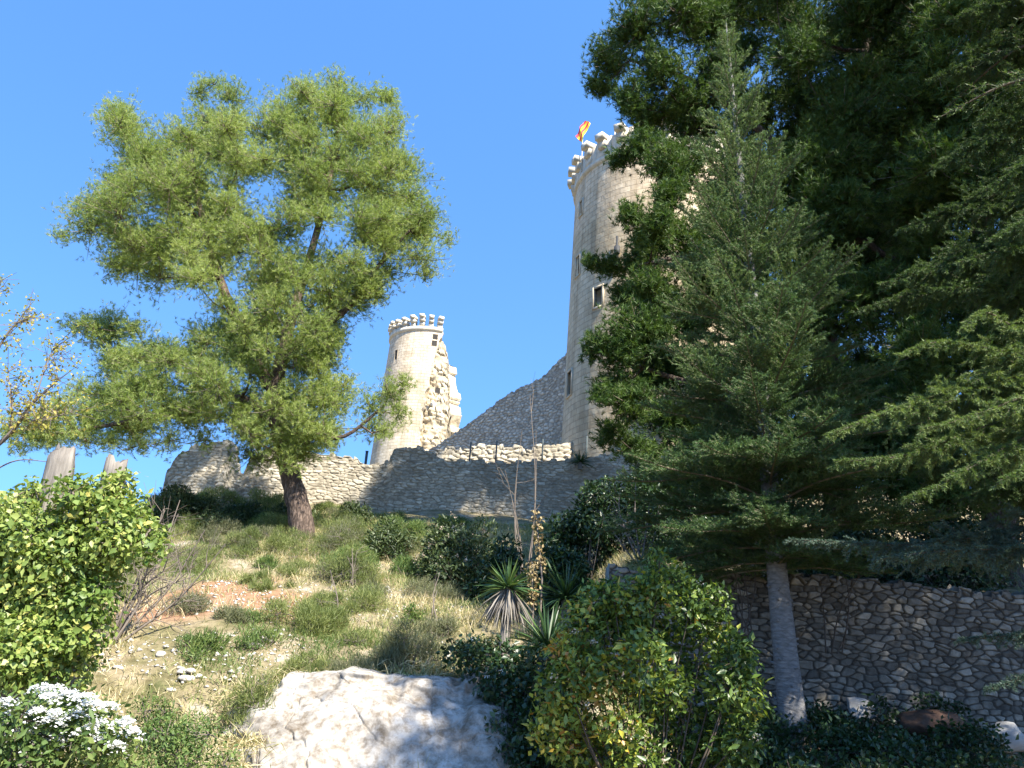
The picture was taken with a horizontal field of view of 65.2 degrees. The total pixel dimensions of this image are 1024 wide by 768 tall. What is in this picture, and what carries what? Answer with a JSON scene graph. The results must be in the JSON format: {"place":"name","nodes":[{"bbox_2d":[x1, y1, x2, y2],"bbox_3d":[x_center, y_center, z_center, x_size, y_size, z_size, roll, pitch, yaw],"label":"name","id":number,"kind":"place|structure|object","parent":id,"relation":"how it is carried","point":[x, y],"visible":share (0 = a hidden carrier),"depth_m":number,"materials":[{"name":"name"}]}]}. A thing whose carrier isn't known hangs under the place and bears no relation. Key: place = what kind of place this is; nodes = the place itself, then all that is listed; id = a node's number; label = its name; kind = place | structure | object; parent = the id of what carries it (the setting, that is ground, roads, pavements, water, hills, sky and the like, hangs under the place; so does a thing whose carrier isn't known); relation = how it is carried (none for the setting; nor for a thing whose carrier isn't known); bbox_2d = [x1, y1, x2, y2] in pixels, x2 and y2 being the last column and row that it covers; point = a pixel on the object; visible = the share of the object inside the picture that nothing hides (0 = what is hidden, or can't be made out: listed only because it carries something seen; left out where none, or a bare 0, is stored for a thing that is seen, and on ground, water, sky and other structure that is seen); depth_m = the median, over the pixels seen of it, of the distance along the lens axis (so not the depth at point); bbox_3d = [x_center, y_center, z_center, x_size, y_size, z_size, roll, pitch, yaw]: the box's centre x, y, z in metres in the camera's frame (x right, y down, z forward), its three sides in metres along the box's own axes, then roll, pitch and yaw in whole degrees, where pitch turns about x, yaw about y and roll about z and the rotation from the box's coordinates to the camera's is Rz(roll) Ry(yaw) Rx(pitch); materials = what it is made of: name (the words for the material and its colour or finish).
{"place":"outdoors","nodes":[
{"label":"outdoors","id":0,"kind":"place"},
{"bbox_2d":[76,578,466,760],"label":"gravel","id":1,"kind":"structure","parent":0,"point":[173,650],"depth_m":12.01,"materials":[{"name":"gravel"}]},
{"bbox_2d":[0,0,996,512],"label":"sky","id":2,"kind":"structure","parent":0,"point":[496,94],"materials":[{"name":"blue"}]},
{"bbox_2d":[435,442,573,463],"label":"rubble parapet","id":3,"kind":"structure","parent":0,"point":[508,455],"depth_m":37.07,"materials":[{"name":"stone"}]},
{"bbox_2d":[69,489,1023,767],"bbox_3d":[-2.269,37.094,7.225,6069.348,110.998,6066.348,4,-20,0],"label":"ground","id":4,"kind":"structure","parent":0,"point":[149,649],"depth_m":12.22,"materials":[{"name":"soil"}]},
{"bbox_2d":[0,272,112,467],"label":"autumn tree","id":5,"kind":"object","parent":4,"relation":"on","point":[57,349],"visible":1,"depth_m":10.03,"materials":[{"name":"orange plant"}]},
{"bbox_2d":[0,672,146,767],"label":"flowering shrub","id":6,"kind":"object","parent":4,"relation":"on","point":[100,729],"visible":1,"depth_m":5.61,"materials":[{"name":"white plant"}]},
{"bbox_2d":[37,454,127,756],"bbox_3d":[-5.314,2.666,9.967,0.516,3.660,0.514,-10,-24,32],"label":"ivy covered trunk","id":7,"kind":"object","parent":4,"relation":"on","point":[111,464],"visible":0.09,"depth_m":10.41,"materials":[{"name":"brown wood"}]},
{"bbox_2d":[0,443,174,767],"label":"ivy covered trunk","id":8,"kind":"object","parent":4,"relation":"on","point":[49,575],"visible":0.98,"depth_m":8.63,"materials":[{"name":"plant"}]},
{"bbox_2d":[108,689,188,757],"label":"shrub","id":9,"kind":"object","parent":4,"relation":"on","point":[143,710],"visible":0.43,"depth_m":9.55,"materials":[{"name":"green plant"}]},
{"bbox_2d":[102,484,224,644],"bbox_3d":[-5.561,2.801,12.296,2.065,2.569,1.986,13,-22,-24],"label":"bare shrub","id":10,"kind":"object","parent":4,"relation":"on","point":[137,606],"visible":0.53,"depth_m":12.08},
{"bbox_2d":[157,544,197,608],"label":"bare shrub","id":11,"kind":"object","parent":4,"relation":"on","point":[181,574],"visible":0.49,"depth_m":14.08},
{"bbox_2d":[115,707,245,767],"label":"shrub","id":12,"kind":"object","parent":4,"relation":"on","point":[185,737],"visible":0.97,"depth_m":7.66,"materials":[{"name":"green plant"}]},
{"bbox_2d":[154,585,216,616],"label":"herb shrub","id":13,"kind":"object","parent":4,"relation":"on","point":[202,603],"visible":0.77,"depth_m":13.57,"materials":[{"name":"green plant"}]},
{"bbox_2d":[166,513,207,536],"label":"herb shrub","id":14,"kind":"object","parent":4,"relation":"on","point":[189,526],"visible":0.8,"depth_m":21.46,"materials":[{"name":"green plant"}]},
{"bbox_2d":[147,481,228,530],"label":"dark shrub","id":15,"kind":"object","parent":4,"relation":"on","point":[182,494],"visible":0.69,"depth_m":22.53,"materials":[{"name":"green plant"}]},
{"bbox_2d":[166,551,216,572],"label":"herb shrub","id":16,"kind":"object","parent":4,"relation":"on","point":[195,561],"visible":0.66,"depth_m":18.07,"materials":[{"name":"green plant"}]},
{"bbox_2d":[177,541,222,561],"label":"herb shrub","id":17,"kind":"object","parent":4,"relation":"on","point":[211,551],"visible":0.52,"depth_m":19.08,"materials":[{"name":"green plant"}]},
{"bbox_2d":[173,625,232,663],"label":"herb shrub","id":18,"kind":"object","parent":4,"relation":"on","point":[209,640],"visible":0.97,"depth_m":11.65,"materials":[{"name":"green plant"}]},
{"bbox_2d":[164,525,259,560],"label":"herb shrub","id":19,"kind":"object","parent":4,"relation":"on","point":[207,535],"visible":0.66,"depth_m":19.95,"materials":[{"name":"green plant"}]},
{"bbox_2d":[196,484,244,506],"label":"brush shrub","id":20,"kind":"object","parent":4,"relation":"on","point":[224,492],"visible":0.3,"depth_m":28.39,"materials":[{"name":"green plant"}]},
{"bbox_2d":[198,515,243,535],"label":"herb shrub","id":21,"kind":"object","parent":4,"relation":"on","point":[228,526],"visible":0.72,"depth_m":21.50,"materials":[{"name":"green plant"}]},
{"bbox_2d":[185,746,268,767],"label":"grass tuft","id":22,"kind":"object","parent":4,"relation":"on","point":[244,761],"visible":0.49,"depth_m":8.46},
{"bbox_2d":[0,62,459,537],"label":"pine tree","id":23,"kind":"object","parent":4,"relation":"on","point":[294,425],"visible":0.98,"depth_m":23.05,"materials":[{"name":"green plant"}]},
{"bbox_2d":[208,601,251,624],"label":"herb shrub","id":24,"kind":"object","parent":4,"relation":"on","point":[235,614],"visible":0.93,"depth_m":12.86,"materials":[{"name":"green plant"}]},
{"bbox_2d":[204,720,286,766],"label":"grass tuft","id":25,"kind":"object","parent":4,"relation":"on","point":[242,743],"visible":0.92,"depth_m":8.96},
{"bbox_2d":[213,666,279,736],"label":"herb shrub","id":26,"kind":"object","parent":4,"relation":"on","point":[251,694],"visible":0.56,"depth_m":10.02,"materials":[{"name":"green plant"}]},
{"bbox_2d":[218,499,280,523],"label":"dark shrub","id":27,"kind":"object","parent":4,"relation":"on","point":[246,512],"visible":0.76,"depth_m":24.07,"materials":[{"name":"green plant"}]},
{"bbox_2d":[240,604,270,623],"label":"herb shrub","id":28,"kind":"object","parent":4,"relation":"on","point":[254,617],"visible":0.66,"depth_m":12.97,"materials":[{"name":"green plant"}]},
{"bbox_2d":[231,623,284,650],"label":"herb shrub","id":29,"kind":"object","parent":4,"relation":"on","point":[251,638],"visible":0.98,"depth_m":11.99,"materials":[{"name":"green plant"}]},
{"bbox_2d":[231,486,285,508],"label":"brush shrub","id":30,"kind":"object","parent":4,"relation":"on","point":[255,496],"visible":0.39,"depth_m":28.71,"materials":[{"name":"green plant"}]},
{"bbox_2d":[223,524,300,558],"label":"herb shrub","id":31,"kind":"object","parent":4,"relation":"on","point":[275,532],"visible":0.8,"depth_m":19.81,"materials":[{"name":"green plant"}]},
{"bbox_2d":[251,553,281,570],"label":"herb shrub","id":32,"kind":"object","parent":4,"relation":"on","point":[265,562],"visible":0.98,"depth_m":18.43,"materials":[{"name":"green plant"}]},
{"bbox_2d":[246,510,288,534],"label":"herb shrub","id":33,"kind":"object","parent":4,"relation":"on","point":[276,521],"visible":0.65,"depth_m":22.42,"materials":[{"name":"green plant"}]},
{"bbox_2d":[235,564,301,592],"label":"herb shrub","id":34,"kind":"object","parent":4,"relation":"on","point":[267,584],"visible":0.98,"depth_m":16.32,"materials":[{"name":"green plant"}]},
{"bbox_2d":[276,556,315,573],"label":"herb shrub","id":35,"kind":"object","parent":4,"relation":"on","point":[299,565],"visible":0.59,"depth_m":18.04,"materials":[{"name":"green plant"}]},
{"bbox_2d":[270,499,321,518],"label":"dark shrub","id":36,"kind":"object","parent":4,"relation":"on","point":[283,510],"visible":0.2,"depth_m":25.19,"materials":[{"name":"green plant"}]},
{"bbox_2d":[259,529,333,561],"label":"herb shrub","id":37,"kind":"object","parent":4,"relation":"on","point":[294,542],"visible":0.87,"depth_m":19.68,"materials":[{"name":"green plant"}]},
{"bbox_2d":[270,644,334,682],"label":"herb shrub","id":38,"kind":"object","parent":4,"relation":"on","point":[305,660],"visible":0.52,"depth_m":11.20,"materials":[{"name":"green plant"}]},
{"bbox_2d":[259,588,353,638],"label":"herb shrub","id":39,"kind":"object","parent":4,"relation":"on","point":[313,616],"visible":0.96,"depth_m":13.10,"materials":[{"name":"green plant"}]},
{"bbox_2d":[312,500,343,511],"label":"brush shrub","id":40,"kind":"object","parent":4,"relation":"on","point":[325,504],"visible":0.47,"depth_m":27.55,"materials":[{"name":"green plant"}]},
{"bbox_2d":[300,588,363,614],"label":"herb shrub","id":41,"kind":"object","parent":4,"relation":"on","point":[353,605],"visible":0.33,"depth_m":14.49,"materials":[{"name":"green plant"}]},
{"bbox_2d":[312,508,355,525],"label":"herb shrub","id":42,"kind":"object","parent":4,"relation":"on","point":[339,514],"visible":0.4,"depth_m":23.91,"materials":[{"name":"green plant"}]},
{"bbox_2d":[311,514,371,558],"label":"herb shrub","id":43,"kind":"object","parent":4,"relation":"on","point":[341,528],"visible":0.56,"depth_m":20.19,"materials":[{"name":"green plant"}]},
{"bbox_2d":[308,556,380,585],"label":"herb shrub","id":44,"kind":"object","parent":4,"relation":"on","point":[328,571],"visible":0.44,"depth_m":16.90,"materials":[{"name":"green plant"}]},
{"bbox_2d":[314,513,380,533],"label":"herb shrub","id":45,"kind":"object","parent":4,"relation":"on","point":[330,520],"visible":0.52,"depth_m":22.13,"materials":[{"name":"green plant"}]},
{"bbox_2d":[312,543,382,570],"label":"herb shrub","id":46,"kind":"object","parent":4,"relation":"on","point":[342,549],"visible":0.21,"depth_m":18.98,"materials":[{"name":"green plant"}]},
{"bbox_2d":[320,651,376,670],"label":"herb shrub","id":47,"kind":"object","parent":4,"relation":"on","point":[356,660],"visible":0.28,"depth_m":11.22,"materials":[{"name":"green plant"}]},
{"bbox_2d":[314,542,387,587],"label":"herb shrub","id":48,"kind":"object","parent":4,"relation":"on","point":[345,561],"visible":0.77,"depth_m":16.91,"materials":[{"name":"green plant"}]},
{"bbox_2d":[328,623,378,646],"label":"herb shrub","id":49,"kind":"object","parent":4,"relation":"on","point":[354,637],"visible":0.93,"depth_m":12.49,"materials":[{"name":"green plant"}]},
{"bbox_2d":[330,531,379,555],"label":"herb shrub","id":50,"kind":"object","parent":4,"relation":"on","point":[349,541],"visible":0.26,"depth_m":20.01,"materials":[{"name":"green plant"}]},
{"bbox_2d":[340,498,374,526],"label":"dark shrub","id":51,"kind":"object","parent":4,"relation":"on","point":[355,508],"visible":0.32,"depth_m":24.37,"materials":[{"name":"green plant"}]},
{"bbox_2d":[330,582,395,613],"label":"herb shrub","id":52,"kind":"object","parent":4,"relation":"on","point":[366,595],"visible":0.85,"depth_m":14.81,"materials":[{"name":"green plant"}]},
{"bbox_2d":[221,664,516,767],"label":"rock face","id":53,"kind":"object","parent":4,"relation":"on","point":[364,718],"visible":0.72,"depth_m":9.68},
{"bbox_2d":[400,653,452,674],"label":"grass tuft","id":54,"kind":"object","parent":53,"relation":"on","point":[433,668],"visible":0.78,"depth_m":11.24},
{"bbox_2d":[436,628,567,767],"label":"ivy","id":55,"kind":"object","parent":53,"relation":"attached to","point":[517,689],"visible":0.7,"depth_m":10.32,"materials":[{"name":"green plant"}]},
{"bbox_2d":[21,507,741,767],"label":"grass","id":56,"kind":"structure","parent":4,"relation":"on","point":[464,602],"depth_m":14.51,"materials":[{"name":"plant"}]},
{"bbox_2d":[358,513,421,561],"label":"dark shrub","id":57,"kind":"object","parent":4,"relation":"on","point":[398,539],"visible":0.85,"depth_m":19.86,"materials":[{"name":"green plant"}]},
{"bbox_2d":[371,515,429,536],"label":"herb shrub","id":58,"kind":"object","parent":4,"relation":"on","point":[412,526],"visible":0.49,"depth_m":23.12,"materials":[{"name":"green plant"}]},
{"bbox_2d":[365,615,456,672],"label":"herb shrub","id":59,"kind":"object","parent":4,"relation":"on","point":[406,645],"visible":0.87,"depth_m":11.55,"materials":[{"name":"green plant"}]},
{"bbox_2d":[388,552,435,580],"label":"herb shrub","id":60,"kind":"object","parent":4,"relation":"on","point":[404,564],"visible":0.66,"depth_m":18.47,"materials":[{"name":"green plant"}]},
{"bbox_2d":[400,598,425,623],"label":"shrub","id":61,"kind":"object","parent":4,"relation":"on","point":[411,612],"visible":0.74,"depth_m":14.39,"materials":[{"name":"green plant"}]},
{"bbox_2d":[370,313,461,464],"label":"castle tower","id":62,"kind":"structure","parent":4,"relation":"on","point":[419,352],"depth_m":92.78,"materials":[{"name":"stone"}]},
{"bbox_2d":[401,575,463,601],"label":"herb shrub","id":63,"kind":"object","parent":4,"relation":"on","point":[418,587],"visible":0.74,"depth_m":16.27,"materials":[{"name":"green plant"}]},
{"bbox_2d":[412,611,462,638],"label":"herb shrub","id":64,"kind":"object","parent":4,"relation":"on","point":[451,623],"visible":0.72,"depth_m":13.41,"materials":[{"name":"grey plant"}]},
{"bbox_2d":[422,620,452,639],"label":"herb shrub","id":65,"kind":"object","parent":4,"relation":"on","point":[438,629],"visible":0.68,"depth_m":13.32,"materials":[{"name":"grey plant"}]},
{"bbox_2d":[162,440,714,522],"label":"ruined wall","id":66,"kind":"structure","parent":4,"relation":"on","point":[417,478],"depth_m":31.47,"materials":[{"name":"stone"}]},
{"bbox_2d":[564,449,597,471],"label":"yucca plant","id":67,"kind":"object","parent":66,"relation":"on","point":[580,461],"visible":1,"depth_m":31.44,"materials":[{"name":"green plant"}]},
{"bbox_2d":[432,514,471,529],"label":"herb shrub","id":68,"kind":"object","parent":4,"relation":"on","point":[467,520],"visible":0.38,"depth_m":24.91,"materials":[{"name":"green plant"}]},
{"bbox_2d":[410,513,509,597],"bbox_3d":[-1.104,3.917,18.116,2.412,2.138,2.544,4,-20,0],"label":"viburnum shrub","id":69,"kind":"object","parent":4,"relation":"on","point":[445,554],"visible":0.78,"depth_m":17.89,"materials":[{"name":"green plant"}]},
{"bbox_2d":[462,532,530,603],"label":"dark shrub","id":70,"kind":"object","parent":4,"relation":"on","point":[501,554],"visible":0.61,"depth_m":16.43,"materials":[{"name":"green plant"}]},
{"bbox_2d":[473,556,543,655],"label":"yucca plant","id":71,"kind":"object","parent":4,"relation":"on","point":[505,602],"visible":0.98,"depth_m":12.20,"materials":[{"name":"green plant"}]},
{"bbox_2d":[494,375,546,591],"bbox_3d":[0.179,2.266,18.833,1.317,5.351,1.311,4,-20,0],"label":"bare sapling","id":72,"kind":"object","parent":4,"relation":"on","point":[515,529],"visible":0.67,"depth_m":18.71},
{"bbox_2d":[469,436,587,461],"bbox_3d":[0.725,3.052,35.302,5.200,1.903,0.070,4,-20,0],"label":"wire fence","id":73,"kind":"object","parent":4,"relation":"on","point":[586,437],"visible":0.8,"depth_m":35.36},
{"bbox_2d":[524,561,542,645],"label":"flower stalk","id":74,"kind":"object","parent":4,"relation":"on","point":[535,581],"visible":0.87,"depth_m":12.66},
{"bbox_2d":[530,510,546,630],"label":"flower stalk","id":75,"kind":"object","parent":4,"relation":"on","point":[538,541],"visible":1,"depth_m":13.27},
{"bbox_2d":[501,597,585,681],"bbox_3d":[0.490,3.693,11.430,1.548,1.258,1.566,4,-20,0],"label":"yucca plant","id":76,"kind":"object","parent":4,"relation":"on","point":[548,632],"visible":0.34,"depth_m":11.43,"materials":[{"name":"green plant"}]},
{"bbox_2d":[523,540,592,623],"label":"yucca plant","id":77,"kind":"object","parent":4,"relation":"on","point":[557,556],"visible":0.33,"depth_m":14.52,"materials":[{"name":"green plant"}]},
{"bbox_2d":[520,557,598,633],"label":"yucca plant","id":78,"kind":"object","parent":4,"relation":"on","point":[568,592],"visible":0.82,"depth_m":13.15,"materials":[{"name":"green plant"}]},
{"bbox_2d":[537,475,624,578],"bbox_3d":[1.541,3.288,17.507,1.975,2.807,1.949,4,-20,0],"label":"dark shrub","id":79,"kind":"object","parent":4,"relation":"on","point":[578,526],"visible":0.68,"depth_m":17.39,"materials":[{"name":"green plant"}]},
{"bbox_2d":[587,472,678,563],"bbox_3d":[2.892,2.996,17.681,2.166,2.069,2.138,19,-25,-36],"label":"dark shrub","id":80,"kind":"object","parent":4,"relation":"on","point":[629,503],"visible":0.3,"depth_m":17.32,"materials":[{"name":"green plant"}]},
{"bbox_2d":[592,447,673,566],"bbox_3d":[2.385,2.339,15.593,1.764,2.510,0.724,-1,-20,12],"label":"bare sapling","id":81,"kind":"object","parent":4,"relation":"on","point":[638,549],"visible":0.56,"depth_m":15.47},
{"bbox_2d":[561,122,735,458],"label":"castle tower","id":82,"kind":"structure","parent":4,"relation":"on","point":[597,187],"depth_m":39.76,"materials":[{"name":"stone"}]},
{"bbox_2d":[429,353,566,452],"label":"curtain wall","id":83,"kind":"structure","parent":82,"relation":"attached to","point":[505,421],"depth_m":45.73,"materials":[{"name":"stone"}]},
{"bbox_2d":[565,367,573,399],"bbox_3d":[3.066,0.007,39.264,0.610,1.440,0.783,9,-21,-14],"label":"window","id":84,"kind":"structure","parent":82,"relation":"in","point":[569,374],"depth_m":39.37,"materials":[{"name":"stone"}]},
{"bbox_2d":[576,121,589,171],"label":"flag","id":85,"kind":"object","parent":82,"relation":"attached to","point":[584,127],"visible":0.97,"depth_m":43.84,"materials":[{"name":"fabric"}]},
{"bbox_2d":[592,283,603,310],"bbox_3d":[4.361,-4.136,38.870,0.610,1.200,0.726,20,-26,-38],"label":"window","id":86,"kind":"structure","parent":82,"relation":"in","point":[598,291],"depth_m":38.95,"materials":[{"name":"stone"}]},
{"bbox_2d":[522,545,775,767],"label":"flowering shrub","id":87,"kind":"object","parent":4,"relation":"on","point":[607,603],"visible":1,"depth_m":8.83,"materials":[{"name":"green plant"}]},
{"bbox_2d":[656,487,743,561],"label":"dark shrub","id":88,"kind":"object","parent":4,"relation":"on","point":[704,517],"visible":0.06,"depth_m":16.90,"materials":[{"name":"green plant"}]},
{"bbox_2d":[721,550,757,643],"bbox_3d":[3.480,3.154,12.105,1.018,1.480,0.566,11,-21,-20],"label":"bare sapling","id":89,"kind":"object","parent":4,"relation":"on","point":[749,611],"visible":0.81,"depth_m":11.99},
{"bbox_2d":[574,0,945,535],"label":"pine tree","id":90,"kind":"object","parent":4,"relation":"on","point":[838,136],"visible":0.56,"depth_m":21.07,"materials":[{"name":"green plant"}]},
{"bbox_2d":[597,19,961,755],"bbox_3d":[4.015,-0.895,13.199,4.827,12.947,4.948,4,-20,0],"label":"fir tree","id":91,"kind":"object","parent":4,"relation":"on","point":[771,447],"visible":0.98,"depth_m":12.20,"materials":[{"name":"green plant"}]},
{"bbox_2d":[605,563,1023,753],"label":"retaining wall","id":92,"kind":"structure","parent":4,"relation":"on","point":[900,649],"depth_m":12.62,"materials":[{"name":"stone"}]},
{"bbox_2d":[787,508,927,584],"bbox_3d":[6.701,3.237,15.794,2.834,1.814,2.558,4,-20,0],"label":"dark shrub","id":93,"kind":"object","parent":4,"relation":"on","point":[857,535],"visible":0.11,"depth_m":15.37,"materials":[{"name":"green plant"}]},
{"bbox_2d":[720,690,1023,767],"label":"ground ivy","id":94,"kind":"object","parent":4,"relation":"on","point":[843,742],"visible":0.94,"depth_m":10.01,"materials":[{"name":"green plant"}]},
{"bbox_2d":[846,697,875,718],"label":"stone slab","id":95,"kind":"structure","parent":94,"relation":"on","point":[853,703],"depth_m":11.91,"materials":[{"name":"grey stone"}]},
{"bbox_2d":[897,709,964,738],"bbox_3d":[6.019,4.868,11.481,0.924,0.385,0.480,4,-20,0],"label":"brown boulder","id":96,"kind":"object","parent":94,"relation":"on","point":[917,722],"visible":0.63,"depth_m":11.35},
{"bbox_2d":[984,721,1023,752],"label":"limestone boulder","id":97,"kind":"object","parent":94,"relation":"on","point":[1011,729],"visible":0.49,"depth_m":10.55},
{"bbox_2d":[756,15,997,514],"bbox_3d":[13.859,-3.961,26.605,9.459,22.441,9.577,-14,-26,39],"label":"pine tree","id":98,"kind":"object","parent":4,"relation":"on","point":[860,336],"depth_m":27.00,"materials":[{"name":"green plant"}]},
{"bbox_2d":[782,0,1023,695],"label":"cedar tree","id":99,"kind":"object","parent":4,"relation":"on","point":[995,267],"visible":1,"depth_m":9.08,"materials":[{"name":"plant"}]},
{"bbox_2d":[862,495,1019,553],"bbox_3d":[11.509,3.720,22.473,4.960,2.982,3.143,4,-20,0],"label":"dark shrub","id":100,"kind":"object","parent":4,"relation":"on","point":[908,532],"visible":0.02,"depth_m":22.07,"materials":[{"name":"green plant"}]},
{"bbox_2d":[861,0,1023,586],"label":"pine tree","id":101,"kind":"object","parent":4,"relation":"on","point":[930,51],"visible":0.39,"depth_m":17.93,"materials":[{"name":"green plant"}]},
{"bbox_2d":[874,507,1014,592],"bbox_3d":[8.276,3.208,15.405,2.683,1.971,2.627,4,-20,0],"label":"dark shrub","id":102,"kind":"object","parent":4,"relation":"on","point":[943,577],"visible":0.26,"depth_m":14.82,"materials":[{"name":"green plant"}]},
{"bbox_2d":[796,564,883,653],"bbox_3d":[5.024,3.256,12.180,1.041,1.629,0.965,9,-21,-14],"label":"bare sapling","id":103,"kind":"object","parent":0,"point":[848,600],"visible":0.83,"depth_m":12.26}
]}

